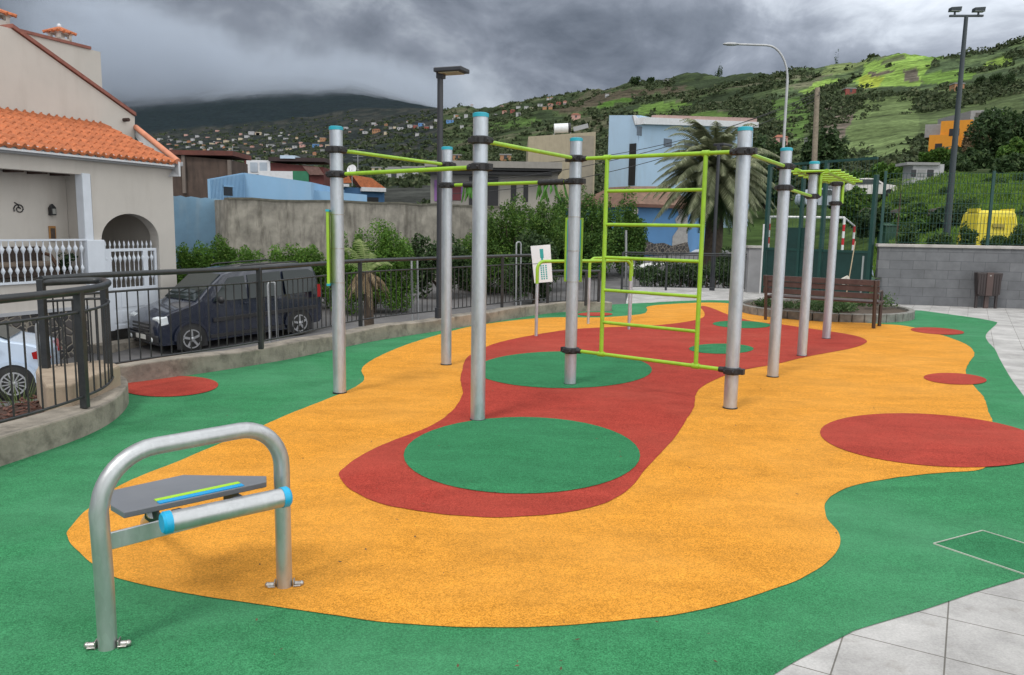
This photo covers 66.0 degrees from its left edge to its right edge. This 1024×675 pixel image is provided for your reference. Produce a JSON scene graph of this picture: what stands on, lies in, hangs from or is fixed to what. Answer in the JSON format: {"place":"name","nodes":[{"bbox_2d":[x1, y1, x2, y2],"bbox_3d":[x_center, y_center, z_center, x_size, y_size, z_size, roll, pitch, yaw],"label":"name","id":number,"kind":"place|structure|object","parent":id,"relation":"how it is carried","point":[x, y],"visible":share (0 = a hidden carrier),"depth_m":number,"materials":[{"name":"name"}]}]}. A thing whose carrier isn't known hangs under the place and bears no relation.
{"place":"outdoors","nodes":[
{"label":"outdoors","id":0,"kind":"place"},
{"bbox_2d":[58,252,77,273],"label":"potted plant","id":1,"kind":"object","parent":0,"point":[66,260],"visible":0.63,"depth_m":17.99,"materials":[{"name":"green plant"}]},
{"bbox_2d":[0,250,745,406],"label":"street","id":2,"kind":"structure","parent":0,"point":[613,278],"depth_m":24.88,"materials":[{"name":"asphalt"}]},
{"bbox_2d":[0,395,43,423],"bbox_3d":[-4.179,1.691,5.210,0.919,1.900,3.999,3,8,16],"label":"planting bed","id":3,"kind":"object","parent":2,"relation":"on","point":[2,411],"depth_m":6.34,"materials":[{"name":"brown wood"}]},
{"bbox_2d":[0,368,36,406],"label":"weeds","id":4,"kind":"object","parent":3,"relation":"on","point":[15,401],"visible":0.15,"depth_m":7.20,"materials":[{"name":"green plant"}]},
{"bbox_2d":[36,360,120,411],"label":"beige wall","id":5,"kind":"structure","parent":3,"relation":"on","point":[48,386],"depth_m":6.44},
{"bbox_2d":[0,325,61,400],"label":"parked car","id":6,"kind":"object","parent":2,"relation":"on","point":[16,348],"visible":0.69,"depth_m":14.46,"materials":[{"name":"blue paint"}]},
{"bbox_2d":[0,9,182,359],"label":"beige house","id":7,"kind":"structure","parent":2,"relation":"on","point":[86,164],"depth_m":18.61,"materials":[{"name":"paint"}]},
{"bbox_2d":[0,246,59,278],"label":"rattan sofa","id":8,"kind":"object","parent":7,"relation":"on","point":[20,262],"visible":0.64,"depth_m":17.25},
{"bbox_2d":[173,196,220,264],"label":"painted wall","id":9,"kind":"structure","parent":2,"relation":"on","point":[194,219],"depth_m":27.32,"materials":[{"name":"blue paint"}]},
{"bbox_2d":[169,150,250,197],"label":"brown building","id":10,"kind":"structure","parent":2,"relation":"on","point":[198,168],"depth_m":39.29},
{"bbox_2d":[127,259,320,351],"bbox_3d":[-7.171,-0.893,19.949,2.180,1.931,4.510,8,13,41],"label":"parked van","id":11,"kind":"object","parent":2,"relation":"on","point":[220,278],"visible":0.73,"depth_m":19.13,"materials":[{"name":"blue paint"}]},
{"bbox_2d":[215,200,239,259],"bbox_3d":[-10.185,-2.102,27.844,0.350,5.462,3.025,-4,9,-34],"label":"concrete return","id":12,"kind":"object","parent":2,"relation":"on","point":[233,221],"visible":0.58,"depth_m":26.45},
{"bbox_2d":[176,233,331,307],"bbox_3d":[-7.975,-1.954,24.532,5.322,2.520,1.623,1,8,0],"label":"hedge","id":13,"kind":"object","parent":2,"relation":"on","point":[202,257],"visible":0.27,"depth_m":24.25,"materials":[{"name":"green plant"}]},
{"bbox_2d":[207,173,329,199],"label":"blue shed house","id":14,"kind":"structure","parent":2,"relation":"on","point":[249,185],"depth_m":35.41,"materials":[{"name":"paint"}]},
{"bbox_2d":[267,282,278,342],"bbox_3d":[-4.340,0.105,14.377,0.200,2.268,0.120,-2,8,-23],"label":"barrier hoop","id":15,"kind":"object","parent":2,"relation":"on","point":[268,298],"visible":0.39,"depth_m":14.27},
{"bbox_2d":[314,190,366,200],"bbox_3d":[-8.464,-4.492,38.969,2.495,5.221,5.000,-1,8,-11],"label":"blue extension","id":16,"kind":"object","parent":2,"relation":"on","point":[321,195],"visible":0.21,"depth_m":36.27,"materials":[{"name":"paint"}]},
{"bbox_2d":[224,197,503,281],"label":"concrete wall","id":17,"kind":"structure","parent":2,"relation":"on","point":[265,225],"depth_m":28.07,"materials":[{"name":"concrete"}]},
{"bbox_2d":[345,238,392,325],"bbox_3d":[-3.339,-0.758,17.580,1.327,2.889,1.028,1,8,0],"label":"dead palm","id":18,"kind":"object","parent":2,"relation":"on","point":[367,266],"visible":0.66,"depth_m":17.49,"materials":[{"name":"green plant"}]},
{"bbox_2d":[324,218,416,314],"bbox_3d":[-4.285,-2.086,23.901,2.773,3.081,1.957,1,8,0],"label":"round bush","id":19,"kind":"object","parent":2,"relation":"on","point":[386,247],"visible":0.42,"depth_m":23.62,"materials":[{"name":"green plant"}]},
{"bbox_2d":[411,261,418,320],"bbox_3d":[-2.160,-0.589,17.608,0.200,2.377,0.120,-2,8,-23],"label":"barrier hoop","id":20,"kind":"object","parent":2,"relation":"on","point":[412,290],"visible":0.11,"depth_m":17.54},
{"bbox_2d":[408,233,471,297],"bbox_3d":[-2.470,-2.349,26.831,2.504,2.446,1.252,1,8,0],"label":"creeper bush","id":21,"kind":"object","parent":2,"relation":"on","point":[429,252],"visible":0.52,"depth_m":26.64,"materials":[{"name":"green plant"}]},
{"bbox_2d":[425,160,561,240],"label":"modern house","id":22,"kind":"structure","parent":2,"relation":"on","point":[506,169],"depth_m":43.22,"materials":[{"name":"paint"}]},
{"bbox_2d":[452,187,460,199],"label":"door","id":23,"kind":"structure","parent":22,"relation":"in","point":[457,189],"depth_m":43.31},
{"bbox_2d":[469,176,497,205],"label":"window","id":24,"kind":"structure","parent":22,"relation":"in","point":[492,197],"depth_m":43.31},
{"bbox_2d":[454,191,564,292],"bbox_3d":[-0.003,-3.309,28.227,4.417,3.850,3.827,1,8,0],"label":"round bush","id":25,"kind":"object","parent":2,"relation":"on","point":[555,233],"visible":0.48,"depth_m":28.14,"materials":[{"name":"green plant"}]},
{"bbox_2d":[515,241,521,305],"bbox_3d":[0.175,-1.318,21.036,0.200,2.478,0.120,-2,8,-23],"label":"barrier hoop","id":26,"kind":"object","parent":2,"relation":"on","point":[517,242],"visible":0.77,"depth_m":20.96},
{"bbox_2d":[504,228,558,303],"bbox_3d":[0.644,-2.239,25.914,1.844,2.710,1.854,1,8,0],"label":"round bush","id":27,"kind":"object","parent":2,"relation":"on","point":[526,245],"visible":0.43,"depth_m":25.66,"materials":[{"name":"green plant"}]},
{"bbox_2d":[548,184,648,275],"bbox_3d":[3.514,-4.530,33.170,4.607,4.319,3.872,1,8,0],"label":"leafy tree","id":28,"kind":"object","parent":2,"relation":"on","point":[593,233],"visible":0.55,"depth_m":32.93,"materials":[{"name":"green plant"}]},
{"bbox_2d":[565,186,704,255],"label":"blue garage","id":29,"kind":"structure","parent":2,"relation":"on","point":[671,239],"depth_m":42.74,"materials":[{"name":"paint"}]},
{"bbox_2d":[642,118,779,269],"bbox_3d":[8.824,-5.947,34.532,6.147,7.064,5.822,1,8,0],"label":"date palm","id":30,"kind":"object","parent":2,"relation":"on","point":[688,172],"visible":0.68,"depth_m":33.56,"materials":[{"name":"green plant"}]},
{"bbox_2d":[0,300,1023,674],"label":"play surface","id":31,"kind":"object","parent":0,"point":[888,560],"visible":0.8,"depth_m":3.46,"materials":[{"name":"green rubber"}]},
{"bbox_2d":[128,376,217,395],"bbox_3d":[-3.384,0.476,7.822,0.955,0.001,1.014,1,8,0],"label":"red dot","id":32,"kind":"object","parent":31,"relation":"on","point":[180,385],"visible":0.85,"depth_m":7.77,"materials":[{"name":"rubber"}]},
{"bbox_2d":[84,422,303,651],"bbox_3d":[-1.399,0.713,3.597,0.826,0.804,1.267,-2,8,-18],"label":"sit up bench","id":33,"kind":"object","parent":31,"relation":"on","point":[150,500],"visible":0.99,"depth_m":3.15,"materials":[{"name":"metal"}]},
{"bbox_2d":[67,302,991,626],"bbox_3d":[2.075,0.199,10.482,7.202,0.001,15.936,5,9,28],"label":"orange patch","id":34,"kind":"object","parent":31,"relation":"on","point":[715,504],"visible":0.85,"depth_m":4.41,"materials":[{"name":"rubber"}]},
{"bbox_2d":[339,306,866,516],"bbox_3d":[2.008,0.168,10.672,4.284,0.001,13.320,6,9,33],"label":"red patch","id":35,"kind":"object","parent":34,"relation":"on","point":[648,415],"visible":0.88,"depth_m":7.22,"materials":[{"name":"rubber"}]},
{"bbox_2d":[404,417,639,492],"bbox_3d":[0.079,0.810,5.747,1.700,0.001,1.966,1,8,0],"label":"green circle","id":36,"kind":"object","parent":35,"relation":"on","point":[521,455],"visible":1,"depth_m":5.58,"materials":[{"name":"rubber"}]},
{"bbox_2d":[485,351,651,387],"bbox_3d":[0.612,0.346,9.183,2.054,0.001,2.437,1,8,0],"label":"green circle","id":37,"kind":"object","parent":35,"relation":"on","point":[540,369],"visible":0.78,"depth_m":8.99,"materials":[{"name":"rubber"}]},
{"bbox_2d":[689,343,753,353],"bbox_3d":[2.889,0.149,10.877,0.759,0.001,1.111,7,10,38],"label":"green circle","id":38,"kind":"object","parent":35,"relation":"on","point":[714,348],"visible":0.7,"depth_m":10.84,"materials":[{"name":"rubber"}]},
{"bbox_2d":[713,321,769,327],"bbox_3d":[4.016,-0.232,13.781,1.038,0.001,1.094,1,8,0],"label":"green circle","id":39,"kind":"object","parent":35,"relation":"on","point":[749,324],"visible":0.64,"depth_m":13.76,"materials":[{"name":"rubber"}]},
{"bbox_2d":[763,275,884,328],"bbox_3d":[5.570,-0.670,14.177,1.985,0.847,0.644,7,10,36],"label":"park bench","id":40,"kind":"object","parent":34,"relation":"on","point":[851,285],"visible":0.85,"depth_m":13.84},
{"bbox_2d":[820,413,1023,466],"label":"red dot","id":41,"kind":"object","parent":34,"relation":"on","point":[933,440],"visible":1,"depth_m":6.21,"materials":[{"name":"rubber"}]},
{"bbox_2d":[924,373,986,383],"bbox_3d":[4.992,0.461,8.882,0.856,0.001,0.585,-7,11,-44],"label":"red dot","id":42,"kind":"object","parent":34,"relation":"on","point":[953,378],"visible":1,"depth_m":8.87,"materials":[{"name":"rubber"}]},
{"bbox_2d":[534,259,631,335],"bbox_3d":[1.141,-0.614,12.288,1.873,1.205,0.050,-4,9,-32],"label":"parallel bar","id":43,"kind":"object","parent":31,"relation":"on","point":[583,261],"visible":0.91,"depth_m":11.95,"materials":[{"name":"metal"}]},
{"bbox_2d":[325,112,862,420],"bbox_3d":[2.149,-0.796,8.920,8.346,2.615,3.392,-3,9,-28],"label":"workout frame","id":44,"kind":"object","parent":31,"relation":"on","point":[480,140],"visible":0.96,"depth_m":7.55,"materials":[{"name":"metal"}]},
{"bbox_2d":[587,256,633,323],"bbox_3d":[1.726,-0.813,13.808,1.068,1.204,0.050,-5,10,-37],"label":"parallel bar","id":45,"kind":"object","parent":31,"relation":"on","point":[588,295],"visible":0.5,"depth_m":13.52,"materials":[{"name":"metal"}]},
{"bbox_2d":[742,298,914,322],"bbox_3d":[6.330,-0.563,16.059,3.355,0.180,3.350,1,8,0],"label":"round planter","id":46,"kind":"object","parent":31,"relation":"on","point":[892,313],"visible":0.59,"depth_m":14.87,"materials":[{"name":"concrete"}]},
{"bbox_2d":[750,292,899,313],"bbox_3d":[6.305,-0.790,16.132,2.540,0.378,2.192,-5,10,-38],"label":"ground cover","id":47,"kind":"object","parent":46,"relation":"on","point":[818,305],"visible":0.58,"depth_m":15.62,"materials":[{"name":"green plant"}]},
{"bbox_2d":[911,327,963,334],"bbox_3d":[7.178,-0.114,13.317,0.792,0.001,1.056,6,10,35],"label":"red dot","id":48,"kind":"object","parent":31,"relation":"on","point":[934,330],"visible":1,"depth_m":13.32,"materials":[{"name":"rubber"}]},
{"bbox_2d":[933,530,1023,574],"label":"access cover","id":49,"kind":"object","parent":31,"relation":"on","point":[996,549],"visible":1,"depth_m":4.07,"materials":[{"name":"rubber"}]},
{"bbox_2d":[0,0,1023,277],"label":"sky","id":50,"kind":"structure","parent":0,"point":[512,50],"materials":[{"name":"grey"}]},
{"bbox_2d":[104,40,1023,254],"bbox_3d":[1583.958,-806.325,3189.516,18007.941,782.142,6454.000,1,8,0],"label":"hillside","id":51,"kind":"structure","parent":0,"point":[230,104],"depth_m":629.01,"materials":[{"name":"plant"}]},
{"bbox_2d":[244,155,329,185],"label":"red rooftop shed","id":52,"kind":"structure","parent":51,"relation":"on","point":[282,166],"depth_m":47.04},
{"bbox_2d":[343,175,385,201],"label":"blue tiled house","id":53,"kind":"structure","parent":51,"relation":"on","point":[373,190],"depth_m":52.44,"materials":[{"name":"tile"}]},
{"bbox_2d":[526,132,595,205],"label":"beige building","id":54,"kind":"structure","parent":51,"relation":"on","point":[559,143],"depth_m":53.76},
{"bbox_2d":[554,123,588,133],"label":"water tank","id":55,"kind":"object","parent":54,"relation":"on","point":[562,128],"visible":0.88,"depth_m":55.27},
{"bbox_2d":[154,35,1023,207],"bbox_3d":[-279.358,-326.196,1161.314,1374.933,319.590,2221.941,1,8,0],"label":"scrub","id":56,"kind":"object","parent":51,"relation":"on","point":[755,108],"visible":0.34,"depth_m":343.89,"materials":[{"name":"plant"}]},
{"bbox_2d":[608,115,758,227],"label":"blue apartment block","id":57,"kind":"structure","parent":51,"relation":"on","point":[627,133],"depth_m":59.87,"materials":[{"name":"paint"}]},
{"bbox_2d":[750,133,795,209],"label":"slope tree","id":58,"kind":"object","parent":51,"relation":"on","point":[761,143],"visible":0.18,"depth_m":72.99,"materials":[{"name":"green plant"}]},
{"bbox_2d":[795,189,831,208],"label":"parked car","id":59,"kind":"object","parent":51,"relation":"on","point":[829,199],"visible":0.25,"depth_m":58.62,"materials":[{"name":"silver metal"}]},
{"bbox_2d":[800,124,850,189],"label":"slope tree","id":60,"kind":"object","parent":51,"relation":"on","point":[830,147],"visible":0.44,"depth_m":87.05,"materials":[{"name":"green plant"}]},
{"bbox_2d":[839,185,871,227],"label":"slope tree","id":61,"kind":"object","parent":51,"relation":"on","point":[852,200],"visible":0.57,"depth_m":50.97,"materials":[{"name":"green plant"}]},
{"bbox_2d":[844,178,897,195],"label":"house","id":62,"kind":"structure","parent":51,"relation":"on","point":[866,183],"depth_m":61.91,"materials":[{"name":"paint"}]},
{"bbox_2d":[863,161,903,184],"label":"slope tree","id":63,"kind":"object","parent":51,"relation":"on","point":[880,168],"visible":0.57,"depth_m":69.98,"materials":[{"name":"green plant"}]},
{"bbox_2d":[895,162,943,184],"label":"white hut","id":64,"kind":"object","parent":51,"relation":"on","point":[925,169],"visible":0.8,"depth_m":61.72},
{"bbox_2d":[917,147,950,163],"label":"slope tree","id":65,"kind":"object","parent":51,"relation":"on","point":[940,155],"visible":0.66,"depth_m":82.52,"materials":[{"name":"green plant"}]},
{"bbox_2d":[924,119,974,151],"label":"orange building","id":66,"kind":"structure","parent":51,"relation":"on","point":[938,135],"depth_m":106.45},
{"bbox_2d":[942,154,977,171],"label":"slope tree","id":67,"kind":"object","parent":51,"relation":"on","point":[963,165],"visible":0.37,"depth_m":64.08,"materials":[{"name":"green plant"}]},
{"bbox_2d":[938,110,993,123],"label":"concrete building","id":68,"kind":"structure","parent":51,"relation":"on","point":[969,115],"depth_m":115.56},
{"bbox_2d":[948,147,995,168],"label":"slope tree","id":69,"kind":"object","parent":51,"relation":"on","point":[982,159],"visible":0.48,"depth_m":67.84,"materials":[{"name":"green plant"}]},
{"bbox_2d":[961,126,990,153],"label":"slope tree","id":70,"kind":"object","parent":51,"relation":"on","point":[966,142],"visible":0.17,"depth_m":87.77,"materials":[{"name":"brown plant"}]},
{"bbox_2d":[963,106,1023,157],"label":"slope tree","id":71,"kind":"object","parent":51,"relation":"on","point":[996,129],"visible":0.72,"depth_m":77.29,"materials":[{"name":"green plant"}]},
{"bbox_2d":[989,152,1023,173],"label":"slope tree","id":72,"kind":"object","parent":51,"relation":"on","point":[1013,162],"visible":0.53,"depth_m":60.26,"materials":[{"name":"green plant"}]},
{"bbox_2d":[994,136,1023,162],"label":"slope tree","id":73,"kind":"object","parent":51,"relation":"on","point":[1016,144],"visible":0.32,"depth_m":72.69,"materials":[{"name":"green plant"}]},
{"bbox_2d":[1003,71,1015,85],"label":"ridge tree","id":74,"kind":"object","parent":51,"relation":"on","point":[1010,78],"visible":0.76,"depth_m":236.78,"materials":[{"name":"green plant"}]},
{"bbox_2d":[626,287,1023,674],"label":"pavement","id":75,"kind":"structure","parent":0,"point":[980,632],"depth_m":3.20,"materials":[{"name":"tile"}]},
{"bbox_2d":[0,376,128,465],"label":"curved kerb","id":76,"kind":"structure","parent":75,"relation":"on","point":[25,437],"depth_m":5.70,"materials":[{"name":"concrete"}]},
{"bbox_2d":[0,277,113,422],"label":"railing","id":77,"kind":"object","parent":76,"relation":"on","point":[102,285],"visible":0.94,"depth_m":5.97,"materials":[{"name":"metal"}]},
{"bbox_2d":[117,301,611,382],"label":"straight kerb","id":78,"kind":"structure","parent":75,"relation":"on","point":[171,366],"depth_m":9.68,"materials":[{"name":"concrete"}]},
{"bbox_2d":[36,254,548,368],"bbox_3d":[-1.891,-0.620,11.128,0.638,0.958,9.904,5,9,28],"label":"railing","id":79,"kind":"object","parent":78,"relation":"on","point":[45,341],"visible":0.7,"depth_m":8.96,"materials":[{"name":"metal"}]},
{"bbox_2d":[531,245,552,282],"bbox_3d":[0.540,-1.343,14.383,0.416,0.708,0.023,1,8,1],"label":"notice board","id":80,"kind":"object","parent":79,"relation":"attached to","point":[539,253],"visible":0.9,"depth_m":14.37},
{"bbox_2d":[433,66,469,317],"bbox_3d":[-0.963,-1.943,12.215,0.495,4.292,0.320,4,8,21],"label":"street lamp","id":81,"kind":"object","parent":78,"relation":"on","point":[442,73],"visible":0.82,"depth_m":12.11,"materials":[{"name":"metal"}]},
{"bbox_2d":[549,270,600,305],"bbox_3d":[1.219,-0.983,15.560,1.172,0.708,0.186,-2,8,-19],"label":"railing","id":82,"kind":"object","parent":78,"relation":"on","point":[586,284],"visible":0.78,"depth_m":15.59,"materials":[{"name":"metal"}]},
{"bbox_2d":[621,252,746,289],"bbox_3d":[4.829,-1.799,21.577,3.657,1.038,0.092,1,8,2],"label":"railing","id":83,"kind":"object","parent":75,"relation":"on","point":[668,253],"visible":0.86,"depth_m":21.56,"materials":[{"name":"metal"}]},
{"bbox_2d":[709,143,731,290],"bbox_3d":[5.708,-3.153,21.783,0.495,4.292,0.320,-7,11,-44],"label":"street lamp","id":84,"kind":"object","parent":75,"relation":"on","point":[719,146],"visible":0.92,"depth_m":21.59,"materials":[{"name":"metal"}]},
{"bbox_2d":[744,245,761,292],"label":"gate pier","id":85,"kind":"structure","parent":75,"relation":"on","point":[752,270],"depth_m":21.34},
{"bbox_2d":[759,224,764,293],"bbox_3d":[6.620,-2.026,20.890,0.052,1.932,0.049,1,8,0],"label":"thin post","id":86,"kind":"object","parent":75,"relation":"on","point":[761,259],"visible":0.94,"depth_m":20.87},
{"bbox_2d":[761,157,879,298],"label":"court gate","id":87,"kind":"structure","parent":75,"relation":"on","point":[862,265],"depth_m":19.68,"materials":[{"name":"metal"}]},
{"bbox_2d":[875,243,1023,308],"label":"block wall","id":88,"kind":"structure","parent":75,"relation":"on","point":[925,274],"depth_m":18.09,"materials":[{"name":"concrete"}]},
{"bbox_2d":[879,171,1023,245],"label":"wire fence","id":89,"kind":"object","parent":88,"relation":"on","point":[991,193],"visible":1,"depth_m":17.95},
{"bbox_2d":[974,272,1002,308],"bbox_3d":[10.682,-1.061,17.722,0.517,0.810,0.290,3,8,13],"label":"litter bin","id":90,"kind":"object","parent":75,"relation":"on","point":[987,284],"visible":1,"depth_m":17.61,"materials":[{"name":"wood"}]},
{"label":"grass bank","id":91,"kind":"structure","parent":0,"visible":0},
{"bbox_2d":[854,204,892,238],"bbox_3d":[16.816,-5.344,36.624,1.798,1.736,1.621,1,8,0],"label":"slope tree","id":92,"kind":"object","parent":91,"relation":"on","point":[862,222],"visible":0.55,"depth_m":36.36,"materials":[{"name":"green plant"}]},
{"bbox_2d":[877,223,896,243],"bbox_3d":[17.151,-4.654,36.065,0.674,1.153,1.000,1,8,0],"label":"waste container","id":93,"kind":"object","parent":91,"relation":"on","point":[887,230],"visible":0.37,"depth_m":35.66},
{"bbox_2d":[887,178,915,242],"bbox_3d":[12.662,-3.946,25.633,0.961,2.429,1.460,3,8,12],"label":"stalk plant","id":94,"kind":"object","parent":91,"relation":"on","point":[901,181],"visible":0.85,"depth_m":25.58,"materials":[{"name":"green plant"}]},
{"bbox_2d":[895,221,920,243],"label":"bush","id":95,"kind":"object","parent":91,"relation":"on","point":[903,237],"visible":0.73,"depth_m":23.16,"materials":[{"name":"green plant"}]},
{"bbox_2d":[888,206,932,234],"bbox_3d":[18.236,-5.195,36.122,2.221,1.725,1.503,1,8,0],"label":"slope tree","id":96,"kind":"object","parent":91,"relation":"on","point":[909,217],"visible":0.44,"depth_m":35.77,"materials":[{"name":"green plant"}]},
{"bbox_2d":[925,232,954,244],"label":"bush","id":97,"kind":"object","parent":91,"relation":"on","point":[934,238],"visible":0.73,"depth_m":23.64,"materials":[{"name":"green plant"}]},
{"bbox_2d":[928,205,966,230],"bbox_3d":[19.825,-5.101,35.595,2.213,1.800,1.736,1,8,0],"label":"slope tree","id":98,"kind":"object","parent":91,"relation":"on","point":[940,220],"visible":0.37,"depth_m":35.27,"materials":[{"name":"green plant"}]},
{"bbox_2d":[872,170,1023,276],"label":"bank grass","id":99,"kind":"structure","parent":91,"relation":"on","point":[911,193],"depth_m":50.23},
{"bbox_2d":[942,6,985,242],"bbox_3d":[13.424,-5.960,23.881,1.045,7.725,0.217,1,8,0],"label":"floodlight mast","id":100,"kind":"object","parent":91,"relation":"on","point":[955,136],"visible":0.96,"depth_m":23.73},
{"bbox_2d":[953,194,978,208],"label":"slope bush","id":101,"kind":"object","parent":91,"relation":"on","point":[968,201],"visible":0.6,"depth_m":42.73,"materials":[{"name":"green plant"}]},
{"bbox_2d":[956,221,978,244],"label":"bush","id":102,"kind":"object","parent":91,"relation":"on","point":[966,236],"visible":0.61,"depth_m":24.19,"materials":[{"name":"green plant"}]},
{"bbox_2d":[957,208,1016,244],"bbox_3d":[16.459,-3.631,27.249,1.500,1.608,1.150,1,8,0],"label":"recycling container","id":103,"kind":"object","parent":91,"relation":"on","point":[993,224],"visible":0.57,"depth_m":26.74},
{"bbox_2d":[980,235,1007,245],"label":"bush","id":104,"kind":"object","parent":91,"relation":"on","point":[996,240],"visible":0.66,"depth_m":25.13,"materials":[{"name":"green plant"}]},
{"bbox_2d":[1005,224,1023,245],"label":"bush","id":105,"kind":"object","parent":91,"relation":"on","point":[1014,236],"visible":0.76,"depth_m":24.79,"materials":[{"name":"green plant"}]},
{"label":"court floor","id":106,"kind":"structure","parent":0,"visible":0},
{"bbox_2d":[633,258,744,287],"bbox_3d":[5.624,-1.845,23.426,4.284,1.118,1.271,0,8,-8],"label":"clipped hedge","id":107,"kind":"object","parent":106,"relation":"on","point":[675,275],"visible":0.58,"depth_m":23.17,"materials":[{"name":"green plant"}]},
{"bbox_2d":[715,246,745,266],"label":"red leaved shrub","id":108,"kind":"object","parent":106,"relation":"on","point":[721,258],"visible":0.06,"depth_m":25.34,"materials":[{"name":"green plant"}]},
{"bbox_2d":[723,42,788,147],"bbox_3d":[10.058,-7.046,33.329,2.858,10.397,0.240,1,8,0],"label":"street lamp","id":109,"kind":"object","parent":106,"relation":"on","point":[787,83],"visible":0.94,"depth_m":32.76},
{"bbox_2d":[768,216,855,249],"bbox_3d":[13.534,-4.077,34.319,4.629,2.353,1.613,-2,8,-18],"label":"football goal","id":110,"kind":"object","parent":106,"relation":"on","point":[843,231],"visible":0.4,"depth_m":33.86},
{"bbox_2d":[812,87,819,160],"bbox_3d":[15.052,-7.689,39.270,0.490,9.216,0.378,-2,8,-22],"label":"utility pole","id":111,"kind":"object","parent":106,"relation":"on","point":[815,126],"visible":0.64,"depth_m":38.81,"materials":[{"name":"brown wood"}]},
{"bbox_2d":[452,94,814,193],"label":"overhead cables","id":112,"kind":"object","parent":111,"relation":"attached to","point":[653,146],"visible":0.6,"depth_m":39.22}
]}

